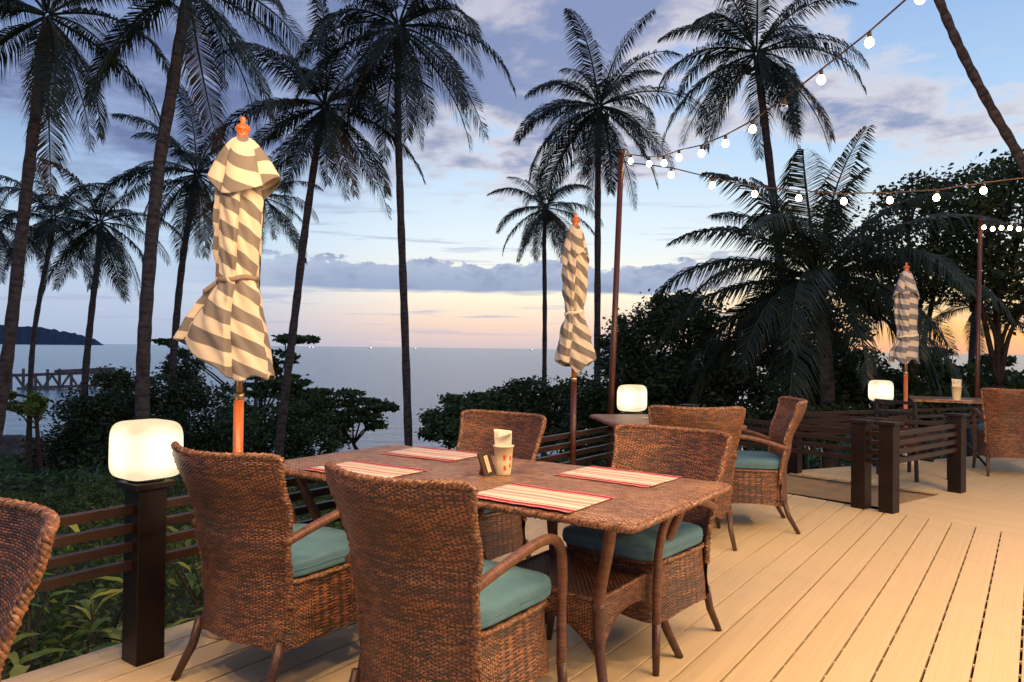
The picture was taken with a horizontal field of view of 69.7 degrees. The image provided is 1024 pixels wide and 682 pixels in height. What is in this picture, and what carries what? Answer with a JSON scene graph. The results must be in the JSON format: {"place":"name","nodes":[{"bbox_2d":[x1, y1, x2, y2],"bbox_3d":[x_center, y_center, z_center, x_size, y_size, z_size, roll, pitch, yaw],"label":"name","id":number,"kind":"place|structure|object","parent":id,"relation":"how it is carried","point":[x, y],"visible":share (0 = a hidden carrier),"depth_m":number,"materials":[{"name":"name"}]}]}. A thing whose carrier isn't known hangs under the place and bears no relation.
{"place":"outdoors","nodes":[
{"label":"outdoors","id":0,"kind":"place"},
{"bbox_2d":[0,325,102,344],"bbox_3d":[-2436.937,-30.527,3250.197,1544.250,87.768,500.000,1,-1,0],"label":"island","id":1,"kind":"structure","parent":0,"point":[45,336],"depth_m":3071.77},
{"bbox_2d":[0,344,1023,456],"bbox_3d":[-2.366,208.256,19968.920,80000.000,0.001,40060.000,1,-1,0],"label":"sea water","id":2,"kind":"structure","parent":0,"point":[375,372],"depth_m":188.01,"materials":[{"name":"blue liquid"}]},
{"bbox_2d":[10,367,116,388],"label":"wooden pier","id":3,"kind":"structure","parent":2,"relation":"in","point":[70,373],"depth_m":97.69,"materials":[{"name":"grey wood"}]},
{"bbox_2d":[0,417,1023,681],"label":"ground","id":4,"kind":"structure","parent":0,"point":[116,611],"depth_m":6.01,"materials":[{"name":"green plant"}]},
{"bbox_2d":[5,448,25,462],"bbox_3d":[-24.804,5.974,36.817,2.097,1.364,2.142,0,-1,16],"label":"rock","id":5,"kind":"object","parent":4,"relation":"on","point":[9,453],"visible":0.09,"depth_m":36.02,"materials":[{"name":"grey stone"}]},
{"bbox_2d":[0,434,35,460],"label":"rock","id":6,"kind":"object","parent":4,"relation":"on","point":[10,442],"visible":0.31,"depth_m":36.39,"materials":[{"name":"grey stone"}]},
{"bbox_2d":[6,389,49,476],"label":"crooked tree","id":7,"kind":"object","parent":4,"relation":"on","point":[34,405],"visible":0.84,"depth_m":20.93,"materials":[{"name":"green plant"}]},
{"bbox_2d":[0,174,61,287],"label":"coconut palm","id":8,"kind":"object","parent":4,"relation":"on","point":[6,244],"visible":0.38,"depth_m":31.54,"materials":[{"name":"green plant"}]},
{"bbox_2d":[1,632,68,680],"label":"garden plant","id":9,"kind":"object","parent":4,"relation":"on","point":[14,658],"visible":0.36,"depth_m":3.56,"materials":[{"name":"green plant"}]},
{"bbox_2d":[19,524,90,672],"bbox_3d":[-2.986,1.564,4.458,0.929,1.021,0.390,0,-1,31],"label":"garden plant","id":10,"kind":"object","parent":4,"relation":"on","point":[65,549],"visible":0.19,"depth_m":4.32,"materials":[{"name":"green plant"}]},
{"bbox_2d":[9,588,122,677],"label":"garden plant","id":11,"kind":"object","parent":4,"relation":"on","point":[17,669],"visible":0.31,"depth_m":3.57,"materials":[{"name":"green plant"}]},
{"bbox_2d":[0,162,132,425],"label":"coconut palm","id":12,"kind":"object","parent":4,"relation":"on","point":[37,250],"visible":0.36,"depth_m":29.91,"materials":[{"name":"green plant"}]},
{"bbox_2d":[12,383,133,474],"bbox_3d":[-13.608,3.408,23.111,4.165,4.078,6.120,1,-1,-42],"label":"shrub","id":13,"kind":"object","parent":4,"relation":"on","point":[59,445],"visible":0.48,"depth_m":23.33,"materials":[{"name":"green plant"}]},
{"bbox_2d":[1,157,186,436],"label":"coconut palm","id":14,"kind":"object","parent":4,"relation":"on","point":[106,240],"visible":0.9,"depth_m":24.88,"materials":[{"name":"green plant"}]},
{"bbox_2d":[0,0,190,455],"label":"coconut palm","id":15,"kind":"object","parent":4,"relation":"on","point":[44,68],"visible":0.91,"depth_m":14.94,"materials":[{"name":"green plant"}]},
{"bbox_2d":[74,623,121,651],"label":"garden plant","id":16,"kind":"object","parent":4,"relation":"on","point":[113,636],"visible":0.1,"depth_m":3.52,"materials":[{"name":"green plant"}]},
{"bbox_2d":[55,576,194,659],"bbox_3d":[-2.083,1.675,3.912,0.592,0.953,1.079,1,-1,-34],"label":"garden plant","id":17,"kind":"object","parent":4,"relation":"on","point":[88,604],"visible":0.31,"depth_m":3.85,"materials":[{"name":"green plant"}]},
{"bbox_2d":[48,364,205,470],"bbox_3d":[-12.820,3.158,24.741,6.780,4.704,5.101,0,-1,26],"label":"shrub","id":18,"kind":"object","parent":4,"relation":"on","point":[119,380],"visible":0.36,"depth_m":24.12,"materials":[{"name":"green plant"}]},
{"bbox_2d":[123,523,203,615],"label":"garden plant","id":19,"kind":"object","parent":4,"relation":"on","point":[190,578],"visible":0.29,"depth_m":4.68,"materials":[{"name":"green plant"}]},
{"bbox_2d":[92,83,263,420],"bbox_3d":[-11.387,-2.008,25.909,5.799,13.282,5.286,1,-1,-39],"label":"coconut palm","id":20,"kind":"object","parent":4,"relation":"on","point":[193,197],"visible":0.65,"depth_m":25.64,"materials":[{"name":"green plant"}]},
{"bbox_2d":[51,0,314,419],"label":"coconut palm","id":21,"kind":"object","parent":4,"relation":"on","point":[187,11],"visible":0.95,"depth_m":15.06,"materials":[{"name":"green plant"}]},
{"bbox_2d":[106,353,269,452],"bbox_3d":[-10.768,2.665,24.777,6.242,4.464,5.454,0,-1,21],"label":"shrub","id":22,"kind":"object","parent":4,"relation":"on","point":[198,399],"visible":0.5,"depth_m":25.12,"materials":[{"name":"green plant"}]},
{"bbox_2d":[151,333,333,415],"bbox_3d":[-10.176,2.340,28.222,7.923,5.337,3.688,0,-1,32],"label":"almond tree","id":23,"kind":"object","parent":4,"relation":"on","point":[260,387],"visible":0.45,"depth_m":27.50,"materials":[{"name":"green plant"}]},
{"bbox_2d":[200,146,323,412],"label":"coconut palm","id":24,"kind":"object","parent":4,"relation":"on","point":[276,215],"visible":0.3,"depth_m":42.11,"materials":[{"name":"green plant"}]},
{"bbox_2d":[196,386,356,459],"bbox_3d":[-7.922,2.958,24.630,5.066,3.137,5.337,1,-1,0],"label":"shrub","id":25,"kind":"object","parent":4,"relation":"on","point":[299,440],"visible":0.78,"depth_m":24.30,"materials":[{"name":"green plant"}]},
{"bbox_2d":[207,0,434,456],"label":"coconut palm","id":26,"kind":"object","parent":4,"relation":"on","point":[320,124],"visible":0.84,"depth_m":21.79,"materials":[{"name":"green plant"}]},
{"bbox_2d":[276,386,399,449],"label":"almond tree","id":27,"kind":"object","parent":4,"relation":"on","point":[353,414],"visible":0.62,"depth_m":26.31,"materials":[{"name":"green plant"}]},
{"bbox_2d":[0,472,787,678],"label":"ground cover","id":28,"kind":"object","parent":4,"relation":"on","point":[72,642],"visible":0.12,"depth_m":6.01,"materials":[{"name":"green plant"}]},
{"bbox_2d":[288,0,515,445],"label":"coconut palm","id":29,"kind":"object","parent":4,"relation":"on","point":[396,37],"visible":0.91,"depth_m":21.88,"materials":[{"name":"green plant"}]},
{"bbox_2d":[414,389,514,449],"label":"shrub","id":30,"kind":"object","parent":4,"relation":"on","point":[444,425],"visible":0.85,"depth_m":21.30,"materials":[{"name":"green plant"}]},
{"bbox_2d":[0,435,980,509],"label":"ground cover","id":31,"kind":"object","parent":4,"relation":"on","point":[29,478],"visible":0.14,"depth_m":16.85,"materials":[{"name":"green plant"}]},
{"bbox_2d":[472,374,580,454],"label":"shrub","id":32,"kind":"object","parent":4,"relation":"on","point":[529,399],"visible":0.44,"depth_m":22.03,"materials":[{"name":"green plant"}]},
{"bbox_2d":[487,157,603,456],"bbox_3d":[1.471,-1.310,32.087,5.312,13.473,5.036,1,-1,0],"label":"coconut palm","id":33,"kind":"object","parent":4,"relation":"on","point":[558,228],"visible":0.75,"depth_m":31.89,"materials":[{"name":"green plant"}]},
{"bbox_2d":[541,369,647,464],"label":"shrub","id":34,"kind":"object","parent":4,"relation":"on","point":[590,401],"visible":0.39,"depth_m":19.62,"materials":[{"name":"green plant"}]},
{"bbox_2d":[513,8,707,465],"bbox_3d":[2.963,-3.211,23.924,5.756,14.651,6.287,1,-1,-23],"label":"coconut palm","id":35,"kind":"object","parent":4,"relation":"on","point":[600,125],"visible":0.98,"depth_m":23.91,"materials":[{"name":"green plant"}]},
{"bbox_2d":[605,149,627,467],"bbox_3d":[0.968,0.130,6.949,0.206,3.904,0.068,1,-1,0],"label":"light pole","id":36,"kind":"object","parent":4,"relation":"on","point":[613,346],"visible":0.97,"depth_m":6.93,"materials":[{"name":"brown wood"}]},
{"bbox_2d":[624,0,924,166],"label":"string light","id":37,"kind":"object","parent":36,"relation":"hanging from","point":[869,43],"visible":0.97,"depth_m":4.77,"materials":[{"name":"white glass"}]},
{"bbox_2d":[623,161,1023,204],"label":"string light","id":38,"kind":"object","parent":36,"relation":"hanging from","point":[936,196],"visible":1,"depth_m":5.93,"materials":[{"name":"white glass"}]},
{"bbox_2d":[593,301,703,413],"bbox_3d":[3.474,1.405,18.503,2.612,4.930,4.806,1,-1,0],"label":"broadleaf tree","id":39,"kind":"object","parent":4,"relation":"on","point":[635,348],"visible":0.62,"depth_m":17.98,"materials":[{"name":"green plant"}]},
{"bbox_2d":[632,287,790,420],"bbox_3d":[4.374,1.100,16.872,3.265,4.916,5.519,1,-1,0],"label":"broadleaf tree","id":40,"kind":"object","parent":4,"relation":"on","point":[668,309],"visible":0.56,"depth_m":16.39,"materials":[{"name":"green plant"}]},
{"bbox_2d":[645,398,872,450],"bbox_3d":[4.098,2.007,13.264,5.158,2.017,3.022,0,-1,18],"label":"shrub","id":41,"kind":"object","parent":4,"relation":"on","point":[757,414],"visible":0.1,"depth_m":12.71,"materials":[{"name":"green plant"}]},
{"bbox_2d":[657,0,869,473],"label":"coconut palm","id":42,"kind":"object","parent":4,"relation":"on","point":[770,74],"visible":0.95,"depth_m":19.75,"materials":[{"name":"green plant"}]},
{"bbox_2d":[727,261,908,469],"bbox_3d":[6.828,0.585,17.159,4.289,5.432,7.540,1,-1,0],"label":"broadleaf tree","id":43,"kind":"object","parent":4,"relation":"on","point":[760,399],"visible":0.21,"depth_m":16.02,"materials":[{"name":"green plant"}]},
{"bbox_2d":[646,125,1023,467],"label":"coconut palm","id":44,"kind":"object","parent":4,"relation":"on","point":[805,294],"visible":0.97,"depth_m":12.75,"materials":[{"name":"green plant"}]},
{"bbox_2d":[816,357,979,427],"bbox_3d":[7.757,1.767,15.223,3.347,2.863,4.624,1,-1,0],"label":"shrub","id":45,"kind":"object","parent":4,"relation":"on","point":[896,379],"visible":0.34,"depth_m":14.90,"materials":[{"name":"green plant"}]},
{"bbox_2d":[827,167,1020,460],"bbox_3d":[8.479,-0.256,15.429,3.570,6.888,4.604,1,-1,0],"label":"broadleaf tree","id":46,"kind":"object","parent":4,"relation":"on","point":[960,205],"visible":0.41,"depth_m":14.77,"materials":[{"name":"green plant"}]},
{"bbox_2d":[897,346,1023,457],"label":"shrub","id":47,"kind":"object","parent":4,"relation":"on","point":[1014,379],"visible":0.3,"depth_m":15.71,"materials":[{"name":"green plant"}]},
{"bbox_2d":[916,149,1023,388],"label":"broadleaf tree","id":48,"kind":"object","parent":4,"relation":"on","point":[1004,278],"visible":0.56,"depth_m":14.14,"materials":[{"name":"green plant"}]},
{"bbox_2d":[925,262,1023,455],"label":"coconut palm","id":49,"kind":"object","parent":4,"relation":"on","point":[971,338],"visible":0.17,"depth_m":21.98,"materials":[{"name":"green plant"}]},
{"bbox_2d":[934,0,1023,180],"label":"coconut palm","id":50,"kind":"object","parent":4,"relation":"on","point":[996,117],"visible":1,"depth_m":12.49,"materials":[{"name":"brown plant"}]},
{"bbox_2d":[974,217,985,453],"bbox_3d":[6.030,0.276,9.498,0.142,3.777,0.067,1,-1,0],"label":"light pole","id":51,"kind":"object","parent":4,"relation":"on","point":[978,319],"visible":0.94,"depth_m":9.49,"materials":[{"name":"brown wood"}]},
{"bbox_2d":[981,222,1022,230],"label":"string light","id":52,"kind":"object","parent":51,"relation":"hanging from","point":[1001,227],"visible":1,"depth_m":9.16,"materials":[{"name":"white glass"}]},
{"bbox_2d":[0,0,1023,353],"label":"sky","id":53,"kind":"structure","parent":0,"point":[925,108],"materials":[{"name":"blue"}]},
{"bbox_2d":[1,455,1023,681],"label":"deck","id":54,"kind":"structure","parent":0,"point":[835,589],"depth_m":3.69,"materials":[{"name":"beige wood"}]},
{"bbox_2d":[0,497,59,681],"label":"wicker armchair","id":55,"kind":"object","parent":54,"relation":"on","point":[28,530],"visible":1,"depth_m":1.65,"materials":[{"name":"wicker"}]},
{"bbox_2d":[173,116,280,639],"bbox_3d":[-1.317,0.138,3.409,0.441,2.363,0.313,0,-1,20],"label":"closed umbrella","id":56,"kind":"object","parent":54,"relation":"on","point":[222,329],"visible":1,"depth_m":3.33,"materials":[{"name":"beige fabric"}]},
{"bbox_2d":[171,441,356,681],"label":"wicker armchair","id":57,"kind":"object","parent":54,"relation":"on","point":[276,580],"visible":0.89,"depth_m":2.71,"materials":[{"name":"wicker"}]},
{"bbox_2d":[34,404,698,666],"bbox_3d":[-1.050,0.957,3.689,0.165,0.736,10.002,0,-1,36],"label":"railing","id":58,"kind":"object","parent":54,"relation":"on","point":[147,556],"visible":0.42,"depth_m":3.00,"materials":[{"name":"brown paint"}]},
{"bbox_2d":[108,419,182,482],"bbox_3d":[-1.515,0.453,3.045,0.229,0.248,0.229,0,-1,36],"label":"deck lamp","id":59,"kind":"object","parent":58,"relation":"on","point":[140,450],"visible":0.94,"depth_m":2.96,"materials":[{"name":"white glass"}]},
{"bbox_2d":[617,384,646,412],"bbox_3d":[1.082,0.519,6.621,0.229,0.248,0.229,0,-1,30],"label":"deck lamp","id":60,"kind":"object","parent":58,"relation":"on","point":[631,398],"visible":1,"depth_m":6.53,"materials":[{"name":"white glass"}]},
{"bbox_2d":[284,445,533,526],"bbox_3d":[-0.557,0.965,3.618,1.020,0.745,0.984,0,-1,35],"label":"wicker table","id":61,"kind":"object","parent":54,"relation":"on","point":[436,469],"visible":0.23,"depth_m":3.54,"materials":[{"name":"wicker"}]},
{"bbox_2d":[305,460,427,477],"bbox_3d":[-0.663,0.583,3.332,0.460,0.004,0.331,0,-1,34],"label":"placemat","id":62,"kind":"object","parent":61,"relation":"on","point":[373,469],"visible":0.74,"depth_m":3.34,"materials":[{"name":"fabric"}]},
{"bbox_2d":[381,446,477,461],"bbox_3d":[-0.409,0.592,3.863,0.460,0.004,0.331,0,-1,32],"label":"placemat","id":63,"kind":"object","parent":61,"relation":"on","point":[448,455],"visible":0.98,"depth_m":3.84,"materials":[{"name":"fabric"}]},
{"bbox_2d":[324,461,567,681],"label":"wicker armchair","id":64,"kind":"object","parent":54,"relation":"on","point":[439,597],"visible":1,"depth_m":2.24,"materials":[{"name":"wicker"}]},
{"bbox_2d":[456,409,546,559],"bbox_3d":[-0.209,0.880,4.137,0.637,0.932,0.731,0,-1,37],"label":"wicker armchair","id":65,"kind":"object","parent":54,"relation":"on","point":[501,534],"visible":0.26,"depth_m":4.25,"materials":[{"name":"wicker"}]},
{"bbox_2d":[555,213,595,464],"bbox_3d":[0.494,0.182,5.718,0.328,2.363,0.326,1,-1,0],"label":"closed umbrella","id":66,"kind":"object","parent":54,"relation":"on","point":[575,351],"visible":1,"depth_m":5.65,"materials":[{"name":"beige fabric"}]},
{"bbox_2d":[453,461,730,681],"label":"wicker table","id":67,"kind":"object","parent":54,"relation":"on","point":[626,509],"visible":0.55,"depth_m":2.81,"materials":[{"name":"wicker"}]},
{"bbox_2d":[477,450,495,476],"bbox_3d":[-0.117,0.539,3.241,0.086,0.119,0.046,1,-1,-38],"label":"table sign","id":68,"kind":"object","parent":67,"relation":"on","point":[487,468],"visible":1,"depth_m":3.23,"materials":[{"name":"brown wood"}]},
{"bbox_2d":[493,429,513,475],"bbox_3d":[-0.037,0.492,3.266,0.095,0.202,0.095,1,-1,2],"label":"napkin cup","id":69,"kind":"object","parent":67,"relation":"on","point":[503,446],"visible":1,"depth_m":3.24,"materials":[{"name":"beige paper"}]},
{"bbox_2d":[477,483,613,512],"bbox_3d":[0.104,0.586,2.771,0.460,0.004,0.331,0,-1,35],"label":"placemat","id":70,"kind":"object","parent":67,"relation":"on","point":[567,501],"visible":0.98,"depth_m":2.75,"materials":[{"name":"fabric"}]},
{"bbox_2d":[554,466,681,487],"bbox_3d":[0.467,0.595,3.249,0.460,0.004,0.331,0,-1,37],"label":"placemat","id":71,"kind":"object","parent":67,"relation":"on","point":[627,477],"visible":1,"depth_m":3.23,"materials":[{"name":"fabric"}]},
{"bbox_2d":[546,423,731,676],"bbox_3d":[0.605,0.882,3.384,0.637,0.932,0.731,0,-1,41],"label":"wicker armchair","id":72,"kind":"object","parent":54,"relation":"on","point":[675,570],"visible":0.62,"depth_m":3.26,"materials":[{"name":"wicker"}]},
{"bbox_2d":[589,414,746,438],"bbox_3d":[1.229,1.009,5.990,1.020,0.745,0.984,1,-1,-8],"label":"wicker table","id":73,"kind":"object","parent":54,"relation":"on","point":[612,421],"visible":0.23,"depth_m":6.01,"materials":[{"name":"wicker"}]},
{"bbox_2d":[648,405,745,550],"bbox_3d":[1.226,0.897,5.062,0.637,0.950,0.731,1,-1,4],"label":"wicker armchair","id":74,"kind":"object","parent":54,"relation":"on","point":[729,420],"visible":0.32,"depth_m":4.78,"materials":[{"name":"wicker"}]},
{"bbox_2d":[731,396,807,534],"bbox_3d":[1.829,0.904,5.531,0.731,0.960,0.637,1,-1,9],"label":"wicker armchair","id":75,"kind":"object","parent":54,"relation":"on","point":[760,477],"visible":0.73,"depth_m":5.29,"materials":[{"name":"wicker"}]},
{"bbox_2d":[738,418,878,509],"bbox_3d":[2.401,1.028,6.838,0.167,0.736,1.999,1,-1,-38],"label":"railing","id":76,"kind":"object","parent":54,"relation":"on","point":[862,433],"visible":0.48,"depth_m":6.15,"materials":[{"name":"brown paint"}]},
{"bbox_2d":[787,413,943,472],"bbox_3d":[3.519,1.047,7.455,1.493,0.736,0.169,0,-1,45],"label":"railing","id":77,"kind":"object","parent":54,"relation":"on","point":[794,464],"visible":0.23,"depth_m":7.62,"materials":[{"name":"brown paint"}]},
{"bbox_2d":[803,401,983,466],"bbox_3d":[6.528,1.102,9.484,7.630,0.736,0.169,1,-1,-25],"label":"railing","id":78,"kind":"object","parent":54,"relation":"on","point":[883,406],"visible":0.24,"depth_m":8.35,"materials":[{"name":"brown paint"}]},
{"bbox_2d":[868,380,893,400],"bbox_3d":[4.214,0.572,8.395,0.229,0.248,0.229,1,-1,10],"label":"deck lamp","id":79,"kind":"object","parent":78,"relation":"on","point":[880,389],"visible":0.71,"depth_m":8.29,"materials":[{"name":"white glass"}]},
{"bbox_2d":[888,262,919,465],"bbox_3d":[4.618,0.258,8.618,0.318,2.363,0.299,1,-1,-22],"label":"closed umbrella","id":80,"kind":"object","parent":54,"relation":"on","point":[904,348],"visible":0.98,"depth_m":8.54,"materials":[{"name":"beige fabric"}]},
{"bbox_2d":[874,412,969,513],"bbox_3d":[3.643,1.039,6.462,1.627,0.736,0.168,1,-1,-39],"label":"railing","id":81,"kind":"object","parent":54,"relation":"on","point":[890,451],"visible":1,"depth_m":6.23,"materials":[{"name":"brown paint"}]},
{"bbox_2d":[908,396,985,465],"bbox_3d":[5.408,1.084,8.970,0.960,0.754,0.840,0,-1,25],"label":"table","id":82,"kind":"object","parent":54,"relation":"on","point":[928,400],"visible":0.46,"depth_m":8.76,"materials":[{"name":"wicker"}]},
{"bbox_2d":[934,399,972,400],"bbox_3d":[5.242,0.700,8.734,0.400,0.002,0.280,0,-1,25],"label":"placemat","id":83,"kind":"object","parent":82,"relation":"on","point":[953,400],"visible":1,"depth_m":8.64,"materials":[{"name":"fabric"}]},
{"bbox_2d":[951,379,961,399],"bbox_3d":[5.274,0.575,8.715,0.119,0.253,0.119,0,-1,20],"label":"napkin cup","id":84,"kind":"object","parent":83,"relation":"on","point":[956,386],"visible":0.97,"depth_m":8.69,"materials":[{"name":"beige paper"}]},
{"bbox_2d":[972,388,1023,476],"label":"wicker armchair","id":85,"kind":"object","parent":54,"relation":"on","point":[1001,430],"visible":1,"depth_m":7.78,"materials":[{"name":"wicker"}]},
{"bbox_2d":[874,399,947,481],"bbox_3d":[4.201,1.023,7.708,0.517,0.808,0.525,1,-1,-20],"label":"chair","id":86,"kind":"object","parent":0,"point":[910,414],"visible":0.55,"depth_m":7.57,"materials":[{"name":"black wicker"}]}
]}

